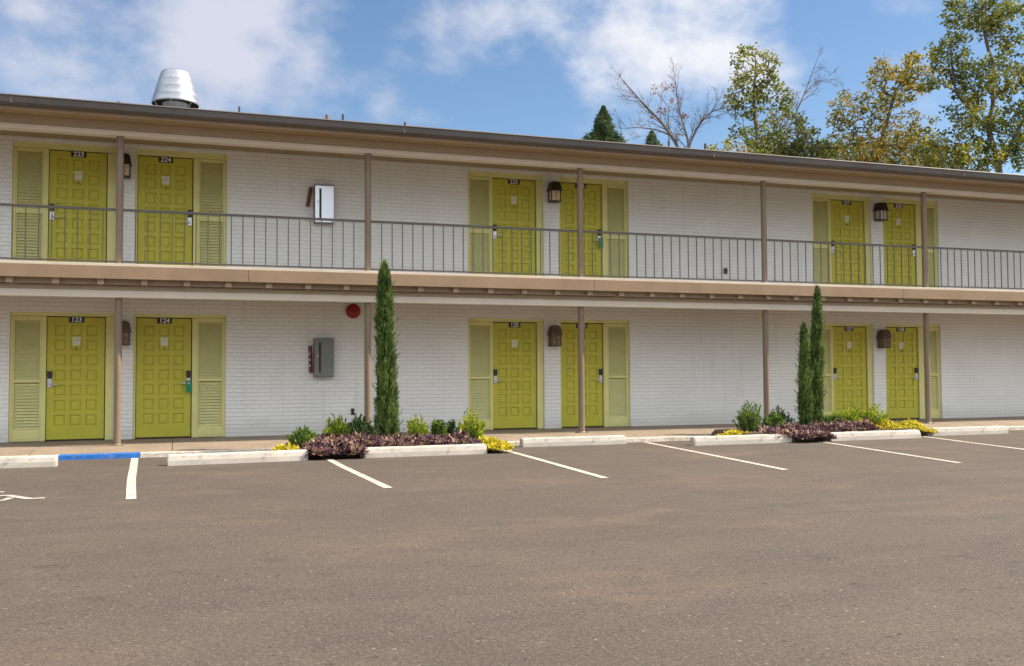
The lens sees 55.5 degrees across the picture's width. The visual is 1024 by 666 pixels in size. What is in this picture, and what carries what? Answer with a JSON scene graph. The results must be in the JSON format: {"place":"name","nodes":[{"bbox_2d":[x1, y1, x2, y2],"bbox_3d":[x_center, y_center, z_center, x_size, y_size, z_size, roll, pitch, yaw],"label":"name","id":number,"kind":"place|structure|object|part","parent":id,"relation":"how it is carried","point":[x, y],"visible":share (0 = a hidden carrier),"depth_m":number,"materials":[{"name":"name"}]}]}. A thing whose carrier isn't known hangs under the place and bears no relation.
{"place":"outdoors","nodes":[
{"label":"outdoors","id":0,"kind":"place"},
{"bbox_2d":[0,417,1023,665],"bbox_3d":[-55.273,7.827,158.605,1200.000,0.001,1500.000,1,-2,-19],"label":"parking lot","id":1,"kind":"structure","parent":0,"point":[826,553],"depth_m":6.61,"materials":[{"name":"grey asphalt"}]},
{"bbox_2d":[0,491,44,500],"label":"wheelchair marking","id":2,"kind":"object","parent":1,"relation":"on","point":[21,497],"visible":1,"depth_m":9.97,"materials":[{"name":"white paint"}]},
{"bbox_2d":[0,455,57,467],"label":"wheel stop","id":3,"kind":"object","parent":1,"relation":"on","point":[28,461],"visible":1,"depth_m":13.24,"materials":[{"name":"white concrete"}]},
{"bbox_2d":[59,452,139,459],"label":"painted curb","id":4,"kind":"structure","parent":1,"relation":"on","point":[98,456],"depth_m":14.48,"materials":[{"name":"blue paint"}]},
{"bbox_2d":[126,458,137,498],"bbox_3d":[-4.757,1.775,12.197,0.117,0.001,5.095,1,-2,-21],"label":"parking line","id":5,"kind":"object","parent":1,"relation":"on","point":[131,486],"visible":1,"depth_m":11.52,"materials":[{"name":"white paint"}]},
{"bbox_2d":[167,449,307,465],"bbox_3d":[-3.872,1.761,13.799,1.928,0.154,0.183,1,-2,-23],"label":"wheel stop","id":6,"kind":"object","parent":1,"relation":"on","point":[229,457],"visible":1,"depth_m":13.71,"materials":[{"name":"white concrete"}]},
{"bbox_2d":[324,458,392,487],"bbox_3d":[-2.070,1.776,12.567,0.120,0.001,4.063,1,-2,-20],"label":"parking line","id":7,"kind":"object","parent":1,"relation":"on","point":[374,481],"visible":1,"depth_m":12.07,"materials":[{"name":"white paint"}]},
{"bbox_2d":[285,437,491,457],"bbox_3d":[-1.980,1.800,15.681,3.400,0.194,2.000,1,-2,-19],"label":"planting bed","id":8,"kind":"object","parent":1,"relation":"on","point":[337,455],"visible":0.14,"depth_m":14.56,"materials":[{"name":"soil"}]},
{"bbox_2d":[286,425,317,445],"bbox_3d":[-3.217,1.601,14.960,0.512,0.407,0.408,-2,-3,30],"label":"shrub","id":9,"kind":"object","parent":8,"relation":"on","point":[300,435],"visible":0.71,"depth_m":14.86,"materials":[{"name":"green plant"}]},
{"bbox_2d":[322,413,349,437],"bbox_3d":[-2.765,1.531,15.284,0.448,0.568,0.401,1,-2,-19],"label":"shrub","id":10,"kind":"object","parent":8,"relation":"on","point":[336,429],"visible":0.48,"depth_m":15.23,"materials":[{"name":"green plant"}]},
{"bbox_2d":[336,418,353,433],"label":"shrub","id":11,"kind":"object","parent":8,"relation":"on","point":[349,427],"visible":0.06,"depth_m":15.84,"materials":[{"name":"green plant"}]},
{"bbox_2d":[344,413,374,435],"bbox_3d":[-2.534,1.558,16.100,0.545,0.577,0.555,-2,-3,39],"label":"shrub","id":12,"kind":"object","parent":8,"relation":"on","point":[359,427],"visible":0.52,"depth_m":16.01,"materials":[{"name":"green plant"}]},
{"bbox_2d":[371,258,405,437],"bbox_3d":[-1.967,0.327,15.439,0.552,3.071,0.603,1,-2,-19],"label":"cypress tree","id":13,"kind":"object","parent":8,"relation":"on","point":[387,393],"visible":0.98,"depth_m":15.35,"materials":[{"name":"green plant"}]},
{"bbox_2d":[299,428,482,455],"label":"purple ground plants","id":14,"kind":"object","parent":8,"relation":"on","point":[350,444],"visible":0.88,"depth_m":14.86,"materials":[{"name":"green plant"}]},
{"bbox_2d":[271,435,514,450],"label":"yellow ground plants","id":15,"kind":"object","parent":8,"relation":"on","point":[491,443],"visible":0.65,"depth_m":15.15,"materials":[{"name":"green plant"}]},
{"bbox_2d":[405,414,429,435],"bbox_3d":[-1.547,1.570,15.853,0.365,0.521,0.402,-1,-3,28],"label":"shrub","id":16,"kind":"object","parent":8,"relation":"on","point":[421,427],"visible":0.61,"depth_m":15.84,"materials":[{"name":"green plant"}]},
{"bbox_2d":[430,417,447,435],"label":"shrub","id":17,"kind":"object","parent":8,"relation":"on","point":[437,428],"visible":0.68,"depth_m":15.98,"materials":[{"name":"green plant"}]},
{"bbox_2d":[445,419,458,433],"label":"shrub","id":18,"kind":"object","parent":8,"relation":"on","point":[451,426],"visible":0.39,"depth_m":16.25,"materials":[{"name":"green plant"}]},
{"bbox_2d":[458,408,485,439],"bbox_3d":[-0.668,1.515,15.802,0.462,0.620,0.497,1,-2,-19],"label":"shrub","id":19,"kind":"object","parent":8,"relation":"on","point":[476,430],"visible":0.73,"depth_m":15.73,"materials":[{"name":"green plant"}]},
{"bbox_2d":[362,444,486,457],"bbox_3d":[-1.315,1.789,14.822,1.914,0.154,0.184,1,-2,-19],"label":"wheel stop","id":20,"kind":"object","parent":1,"relation":"on","point":[423,450],"visible":0.94,"depth_m":14.74,"materials":[{"name":"white concrete"}]},
{"bbox_2d":[0,426,1023,459],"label":"curb","id":21,"kind":"structure","parent":1,"relation":"on","point":[516,443],"depth_m":15.27,"materials":[{"name":"concrete"}]},
{"bbox_2d":[503,449,607,477],"bbox_3d":[0.438,1.815,13.847,0.105,0.001,4.801,0,-2,-16],"label":"parking line","id":22,"kind":"object","parent":1,"relation":"on","point":[578,470],"visible":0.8,"depth_m":13.17,"materials":[{"name":"white paint"}]},
{"bbox_2d":[519,435,625,446],"bbox_3d":[1.058,1.853,16.737,1.913,0.154,0.184,0,-2,-19],"label":"wheel stop","id":23,"kind":"object","parent":1,"relation":"on","point":[571,441],"visible":1,"depth_m":16.65,"materials":[{"name":"white concrete"}]},
{"bbox_2d":[582,105,629,142],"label":"conifer tree","id":24,"kind":"object","parent":1,"relation":"on","point":[603,129],"visible":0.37,"depth_m":44.02,"materials":[{"name":"green plant"}]},
{"bbox_2d":[645,130,662,145],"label":"conifer tree","id":25,"kind":"object","parent":1,"relation":"on","point":[650,141],"visible":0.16,"depth_m":47.26,"materials":[{"name":"green plant"}]},
{"bbox_2d":[650,83,688,139],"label":"autumn sapling","id":26,"kind":"object","parent":1,"relation":"on","point":[671,99],"visible":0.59,"depth_m":40.08,"materials":[{"name":"brown plant"}]},
{"bbox_2d":[609,57,740,147],"bbox_3d":[6.442,-4.245,38.799,6.245,14.035,2.046,1,-2,-19],"label":"bare tree","id":27,"kind":"object","parent":1,"relation":"on","point":[670,133],"visible":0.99,"depth_m":38.88,"materials":[{"name":"brown plant"}]},
{"bbox_2d":[644,442,787,469],"bbox_3d":[2.938,1.843,14.864,0.112,0.001,5.052,0,-2,-13],"label":"parking line","id":28,"kind":"object","parent":1,"relation":"on","point":[719,456],"visible":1,"depth_m":14.35,"materials":[{"name":"white paint"}]},
{"bbox_2d":[706,138,750,152],"bbox_3d":[8.463,-2.288,37.220,2.280,10.330,1.735,1,-2,-19],"label":"tree","id":29,"kind":"object","parent":1,"relation":"on","point":[742,147],"visible":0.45,"depth_m":37.05,"materials":[{"name":"green plant"}]},
{"bbox_2d":[689,434,791,445],"bbox_3d":[3.988,1.845,16.895,1.954,0.154,0.184,0,-2,-19],"label":"wheel stop","id":30,"kind":"object","parent":1,"relation":"on","point":[732,439],"visible":0.99,"depth_m":16.80,"materials":[{"name":"white concrete"}]},
{"bbox_2d":[720,42,793,153],"bbox_3d":[10.184,-4.597,39.899,3.243,14.796,2.270,0,-2,2],"label":"green tree","id":31,"kind":"object","parent":1,"relation":"on","point":[755,95],"visible":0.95,"depth_m":39.90,"materials":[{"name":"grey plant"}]},
{"bbox_2d":[747,106,837,158],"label":"bushy tree","id":32,"kind":"object","parent":1,"relation":"on","point":[795,147],"visible":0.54,"depth_m":43.71,"materials":[{"name":"green plant"}]},
{"bbox_2d":[774,46,841,137],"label":"forked bare tree","id":33,"kind":"object","parent":1,"relation":"on","point":[815,84],"visible":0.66,"depth_m":46.21,"materials":[{"name":"brown plant"}]},
{"bbox_2d":[711,428,921,441],"bbox_3d":[5.955,1.870,18.438,5.000,0.194,1.850,1,-2,-19],"label":"planting bed","id":34,"kind":"object","parent":1,"relation":"on","point":[717,431],"visible":0.24,"depth_m":17.58,"materials":[{"name":"soil"}]},
{"bbox_2d":[732,400,764,430],"bbox_3d":[4.303,1.550,17.764,0.566,0.657,0.567,-1,-3,25],"label":"shrub","id":35,"kind":"object","parent":34,"relation":"on","point":[747,421],"visible":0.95,"depth_m":17.68,"materials":[{"name":"green plant"}]},
{"bbox_2d":[762,411,784,426],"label":"shrub","id":36,"kind":"object","parent":34,"relation":"on","point":[774,421],"visible":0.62,"depth_m":17.80,"materials":[{"name":"green plant"}]},
{"bbox_2d":[767,405,794,423],"bbox_3d":[5.125,1.640,18.615,0.519,0.538,0.515,1,-2,-19],"label":"shrub","id":37,"kind":"object","parent":34,"relation":"on","point":[787,417],"visible":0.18,"depth_m":18.52,"materials":[{"name":"green plant"}]},
{"bbox_2d":[793,321,815,426],"bbox_3d":[5.454,0.846,18.152,0.439,2.176,0.436,1,-2,-19],"label":"cypress tree","id":38,"kind":"object","parent":34,"relation":"on","point":[805,402],"visible":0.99,"depth_m":18.08,"materials":[{"name":"green plant"}]},
{"bbox_2d":[808,284,826,422],"bbox_3d":[5.718,0.501,18.331,0.464,2.879,0.456,1,-2,-19],"label":"cypress tree","id":39,"kind":"object","parent":34,"relation":"on","point":[817,351],"visible":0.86,"depth_m":18.27,"materials":[{"name":"green plant"}]},
{"bbox_2d":[751,417,884,439],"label":"purple ground plants","id":40,"kind":"object","parent":34,"relation":"on","point":[816,430],"visible":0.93,"depth_m":17.53,"materials":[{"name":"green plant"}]},
{"bbox_2d":[714,417,937,435],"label":"yellow ground plants","id":41,"kind":"object","parent":34,"relation":"on","point":[913,424],"visible":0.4,"depth_m":18.46,"materials":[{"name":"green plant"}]},
{"bbox_2d":[823,411,846,423],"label":"shrub","id":42,"kind":"object","parent":34,"relation":"on","point":[833,416],"visible":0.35,"depth_m":18.34,"materials":[{"name":"green plant"}]},
{"bbox_2d":[835,407,860,422],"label":"shrub","id":43,"kind":"object","parent":34,"relation":"on","point":[851,415],"visible":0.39,"depth_m":18.59,"materials":[{"name":"green plant"}]},
{"bbox_2d":[844,404,862,417],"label":"shrub","id":44,"kind":"object","parent":34,"relation":"on","point":[853,407],"visible":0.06,"depth_m":18.95,"materials":[{"name":"green plant"}]},
{"bbox_2d":[858,403,888,424],"bbox_3d":[6.944,1.619,18.674,0.617,0.567,0.574,1,-2,-19],"label":"shrub","id":45,"kind":"object","parent":34,"relation":"on","point":[873,416],"visible":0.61,"depth_m":18.56,"materials":[{"name":"green plant"}]},
{"bbox_2d":[745,129,973,169],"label":"backdrop tree","id":46,"kind":"object","parent":1,"relation":"on","point":[845,154],"visible":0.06,"depth_m":51.27,"materials":[{"name":"green plant"}]},
{"bbox_2d":[827,429,920,440],"bbox_3d":[6.631,1.869,17.831,2.022,0.154,0.183,1,-2,-20],"label":"wheel stop","id":47,"kind":"object","parent":1,"relation":"on","point":[875,435],"visible":0.94,"depth_m":17.76,"materials":[{"name":"white concrete"}]},
{"bbox_2d":[813,47,954,168],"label":"golden tree","id":48,"kind":"object","parent":1,"relation":"on","point":[902,80],"visible":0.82,"depth_m":44.45,"materials":[{"name":"golden yellow foliage"},{"name":"grey brown bark"}]},
{"bbox_2d":[817,441,961,462],"bbox_3d":[5.766,1.845,15.288,0.112,0.001,4.261,0,-2,-9],"label":"parking line","id":49,"kind":"object","parent":1,"relation":"on","point":[892,452],"visible":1,"depth_m":14.89,"materials":[{"name":"white paint"}]},
{"bbox_2d":[922,426,1007,435],"bbox_3d":[8.862,1.905,19.004,1.944,0.154,0.184,0,-2,-18],"label":"wheel stop","id":50,"kind":"object","parent":1,"relation":"on","point":[972,430],"visible":0.94,"depth_m":18.93,"materials":[{"name":"white concrete"}]},
{"bbox_2d":[921,436,1023,449],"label":"parking line","id":51,"kind":"object","parent":1,"relation":"on","point":[972,442],"visible":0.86,"depth_m":16.85,"materials":[{"name":"white paint"}]},
{"bbox_2d":[0,416,1023,455],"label":"walkway","id":52,"kind":"structure","parent":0,"point":[104,446],"depth_m":16.92,"materials":[{"name":"beige concrete"}]},
{"bbox_2d":[0,93,1023,445],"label":"motel building","id":53,"kind":"structure","parent":52,"relation":"on","point":[214,265],"depth_m":18.52,"materials":[{"name":"paint"}]},
{"bbox_2d":[12,316,41,441],"bbox_3d":[-8.190,0.770,16.430,0.423,2.116,0.084,1,-2,-19],"label":"side window","id":54,"kind":"structure","parent":53,"relation":"in","point":[27,329],"depth_m":16.42,"materials":[{"name":"paint"}]},
{"bbox_2d":[15,147,43,260],"bbox_3d":[-8.205,-2.091,16.546,0.423,2.116,0.078,1,-2,-19],"label":"side window","id":55,"kind":"structure","parent":53,"relation":"in","point":[29,161],"depth_m":16.54,"materials":[{"name":"paint"}]},
{"bbox_2d":[45,316,105,440],"bbox_3d":[-7.472,0.776,16.671,0.931,2.122,0.142,1,-2,-19],"label":"door","id":56,"kind":"structure","parent":53,"relation":"in","point":[76,346],"depth_m":16.68,"materials":[{"name":"paint"}]},
{"bbox_2d":[48,150,107,262],"bbox_3d":[-7.486,-2.086,16.784,0.931,2.122,0.142,1,-2,-19],"label":"door","id":57,"kind":"structure","parent":53,"relation":"in","point":[76,178],"depth_m":16.80,"materials":[{"name":"paint"}]},
{"bbox_2d":[122,321,131,344],"bbox_3d":[-6.691,0.003,16.759,0.247,0.418,0.246,1,-2,-19],"label":"wall lantern","id":58,"kind":"object","parent":53,"relation":"attached to","point":[126,330],"depth_m":16.68,"materials":[{"name":"brown metal"}]},
{"bbox_2d":[124,153,131,178],"bbox_3d":[-6.724,-2.899,16.868,0.247,0.418,0.246,1,-2,-19],"label":"wall lantern","id":59,"kind":"object","parent":53,"relation":"attached to","point":[127,167],"depth_m":16.80,"materials":[{"name":"black metal"}]},
{"bbox_2d":[135,317,191,438],"bbox_3d":[-6.131,0.788,17.137,0.931,2.122,0.142,1,-2,-19],"label":"door","id":60,"kind":"structure","parent":53,"relation":"in","point":[163,407],"depth_m":17.14,"materials":[{"name":"paint"}]},
{"bbox_2d":[186,381,190,391],"bbox_3d":[-5.716,0.946,17.200,0.090,0.210,0.002,1,-2,-19],"label":"door hanger","id":61,"kind":"object","parent":60,"relation":"hanging from","point":[188,387],"depth_m":17.20,"materials":[{"name":"green paper"}]},
{"bbox_2d":[137,155,193,265],"bbox_3d":[-6.145,-2.074,17.251,0.931,2.122,0.142,1,-2,-19],"label":"door","id":62,"kind":"structure","parent":53,"relation":"in","point":[164,183],"depth_m":17.26,"materials":[{"name":"paint"}]},
{"bbox_2d":[151,68,198,108],"bbox_3d":[-7.307,-4.938,21.119,0.994,1.506,0.994,1,-2,-19],"label":"roof ventilator","id":63,"kind":"object","parent":53,"relation":"on","point":[174,87],"visible":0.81,"depth_m":20.84,"materials":[{"name":"metal"}]},
{"bbox_2d":[197,318,222,436],"bbox_3d":[-5.399,0.795,17.401,0.423,2.116,0.084,1,-2,-19],"label":"side window","id":64,"kind":"structure","parent":53,"relation":"in","point":[210,330],"depth_m":17.39,"materials":[{"name":"paint"}]},
{"bbox_2d":[199,159,223,266],"bbox_3d":[-5.414,-2.067,17.517,0.423,2.116,0.078,1,-2,-19],"label":"side window","id":65,"kind":"structure","parent":53,"relation":"in","point":[211,172],"depth_m":17.51,"materials":[{"name":"paint"}]},
{"bbox_2d":[306,187,312,206],"bbox_3d":[-3.739,-2.511,17.964,0.070,0.360,0.108,11,-6,-18],"label":"fire sign","id":66,"kind":"object","parent":53,"relation":"attached to","point":[309,196],"visible":1,"depth_m":17.96,"materials":[{"name":"red plastic"}]},
{"bbox_2d":[308,346,312,372],"bbox_3d":[-3.694,0.481,17.856,0.070,0.490,0.108,-1,-2,-19],"label":"fire sign","id":67,"kind":"object","parent":53,"relation":"attached to","point":[310,358],"visible":1,"depth_m":17.86,"materials":[{"name":"red plastic"}]},
{"bbox_2d":[313,338,333,376],"bbox_3d":[-3.468,0.455,17.907,0.360,0.715,0.165,1,-2,-19],"label":"fire extinguisher cabinet","id":68,"kind":"object","parent":53,"relation":"attached to","point":[323,357],"visible":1,"depth_m":17.85,"materials":[{"name":"grey metal"}]},
{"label":"cabinet door","id":69,"kind":"part","parent":68,"relation":"part of","materials":[{"name":"grey paint"}]},
{"bbox_2d":[314,184,333,224],"bbox_3d":[-3.482,-2.381,18.019,0.360,0.715,0.165,1,-2,-19],"label":"fire extinguisher cabinet","id":70,"kind":"object","parent":53,"relation":"attached to","point":[323,201],"visible":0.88,"depth_m":17.96,"materials":[{"name":"white metal"}]},
{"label":"cabinet door","id":71,"kind":"part","parent":70,"relation":"part of","materials":[{"name":"white metal"}]},
{"bbox_2d":[346,304,360,317],"bbox_3d":[-2.960,-0.409,18.152,0.272,0.272,0.104,1,-2,-19],"label":"alarm bell","id":72,"kind":"object","parent":53,"relation":"attached to","point":[353,310],"visible":1,"depth_m":18.12,"materials":[{"name":"metal"}]},
{"bbox_2d":[469,176,489,273],"bbox_3d":[-0.650,-2.024,19.176,0.423,2.116,0.078,1,-2,-19],"label":"shutter","id":73,"kind":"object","parent":53,"relation":"in","point":[479,187],"depth_m":19.18,"materials":[{"name":"paint"}]},
{"bbox_2d":[470,322,490,429],"bbox_3d":[-0.635,0.837,19.060,0.423,2.116,0.084,1,-2,-19],"label":"side window","id":74,"kind":"structure","parent":53,"relation":"in","point":[479,331],"depth_m":19.06,"materials":[{"name":"paint"}]},
{"bbox_2d":[492,178,534,275],"bbox_3d":[0.041,-2.019,19.404,0.931,2.122,0.142,1,-2,-19],"label":"door","id":75,"kind":"structure","parent":53,"relation":"in","point":[513,200],"depth_m":19.41,"materials":[{"name":"paint"}]},
{"bbox_2d":[493,322,537,429],"bbox_3d":[0.055,0.843,19.290,0.931,2.122,0.142,1,-2,-19],"label":"door","id":76,"kind":"structure","parent":53,"relation":"in","point":[514,343],"depth_m":19.30,"materials":[{"name":"paint"}]},
{"bbox_2d":[547,181,561,202],"bbox_3d":[0.850,-2.827,19.504,0.247,0.418,0.246,1,-2,-19],"label":"wall lantern","id":77,"kind":"object","parent":53,"relation":"attached to","point":[554,189],"depth_m":19.42,"materials":[{"name":"black metal"}]},
{"bbox_2d":[547,325,562,346],"bbox_3d":[0.855,0.060,19.386,0.247,0.418,0.246,1,-2,-19],"label":"wall lantern","id":78,"kind":"object","parent":53,"relation":"attached to","point":[555,333],"depth_m":19.31,"materials":[{"name":"brown metal"}]},
{"bbox_2d":[560,182,600,277],"bbox_3d":[1.411,-2.007,19.880,0.931,2.122,0.142,1,-2,-19],"label":"door","id":79,"kind":"structure","parent":53,"relation":"in","point":[591,193],"depth_m":19.90,"materials":[{"name":"paint"}]},
{"bbox_2d":[561,323,603,427],"bbox_3d":[1.425,0.855,19.767,0.931,2.122,0.142,1,-2,-19],"label":"door","id":80,"kind":"structure","parent":53,"relation":"in","point":[593,370],"depth_m":19.77,"materials":[{"name":"paint"}]},
{"bbox_2d":[606,185,625,278],"bbox_3d":[2.141,-1.999,20.147,0.423,2.116,0.078,1,-2,-19],"label":"window shutter","id":81,"kind":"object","parent":53,"relation":"in","point":[615,194],"depth_m":20.15,"materials":[{"name":"paint"}]},
{"bbox_2d":[608,323,626,426],"bbox_3d":[2.156,0.862,20.031,0.423,2.116,0.084,1,-2,-19],"label":"side window","id":82,"kind":"structure","parent":53,"relation":"in","point":[617,367],"depth_m":20.03,"materials":[{"name":"paint"}]},
{"bbox_2d":[812,198,829,284],"bbox_3d":[6.905,-1.957,21.805,0.423,2.116,0.078,1,-2,-19],"label":"window shutter","id":83,"kind":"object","parent":53,"relation":"in","point":[820,206],"depth_m":21.81,"materials":[{"name":"paint"}]},
{"bbox_2d":[821,326,831,418],"bbox_3d":[6.920,0.905,21.689,0.423,2.116,0.084,1,-2,-19],"label":"side window","id":84,"kind":"structure","parent":53,"relation":"in","point":[826,339],"depth_m":21.72,"materials":[{"name":"paint"}]},
{"bbox_2d":[830,200,863,285],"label":"door","id":85,"kind":"structure","parent":53,"relation":"in","point":[846,216],"depth_m":22.05,"materials":[{"name":"paint"}]},
{"bbox_2d":[833,326,866,416],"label":"door","id":86,"kind":"structure","parent":53,"relation":"in","point":[849,344],"depth_m":21.94,"materials":[{"name":"paint"}]},
{"bbox_2d":[873,202,888,221],"bbox_3d":[8.386,-2.760,22.127,0.247,0.418,0.246,1,-2,-19],"label":"wall lantern","id":87,"kind":"object","parent":53,"relation":"attached to","point":[881,209],"depth_m":22.05,"materials":[{"name":"black metal"}]},
{"bbox_2d":[876,330,891,347],"bbox_3d":[8.419,0.132,22.019,0.247,0.418,0.246,1,-2,-19],"label":"wall lantern","id":88,"kind":"object","parent":53,"relation":"attached to","point":[884,337],"depth_m":21.94,"materials":[{"name":"brown metal"}]},
{"bbox_2d":[883,203,914,286],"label":"door","id":89,"kind":"structure","parent":53,"relation":"in","point":[898,229],"depth_m":22.53,"materials":[{"name":"paint"}]},
{"bbox_2d":[885,327,919,419],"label":"door","id":90,"kind":"structure","parent":53,"relation":"in","point":[901,359],"depth_m":22.41,"materials":[{"name":"paint"}]},
{"bbox_2d":[920,205,935,287],"bbox_3d":[9.715,-1.932,22.783,0.423,2.116,0.078,1,-2,-19],"label":"window shutter","id":91,"kind":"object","parent":53,"relation":"in","point":[930,209],"depth_m":22.81,"materials":[{"name":"paint"}]},
{"bbox_2d":[923,327,938,417],"bbox_3d":[9.730,0.929,22.667,0.423,2.116,0.084,1,-2,-19],"label":"window shutter","id":92,"kind":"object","parent":53,"relation":"in","point":[932,331],"depth_m":22.69,"materials":[{"name":"paint"}]},
{"bbox_2d":[0,0,1023,174],"label":"sky","id":93,"kind":"structure","parent":0,"point":[522,67],"materials":[{"name":"blue"}]},
{"bbox_2d":[914,0,1023,172],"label":"tree","id":94,"kind":"object","parent":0,"point":[961,157],"visible":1,"depth_m":42.49,"materials":[{"name":"green plant"}]}
]}

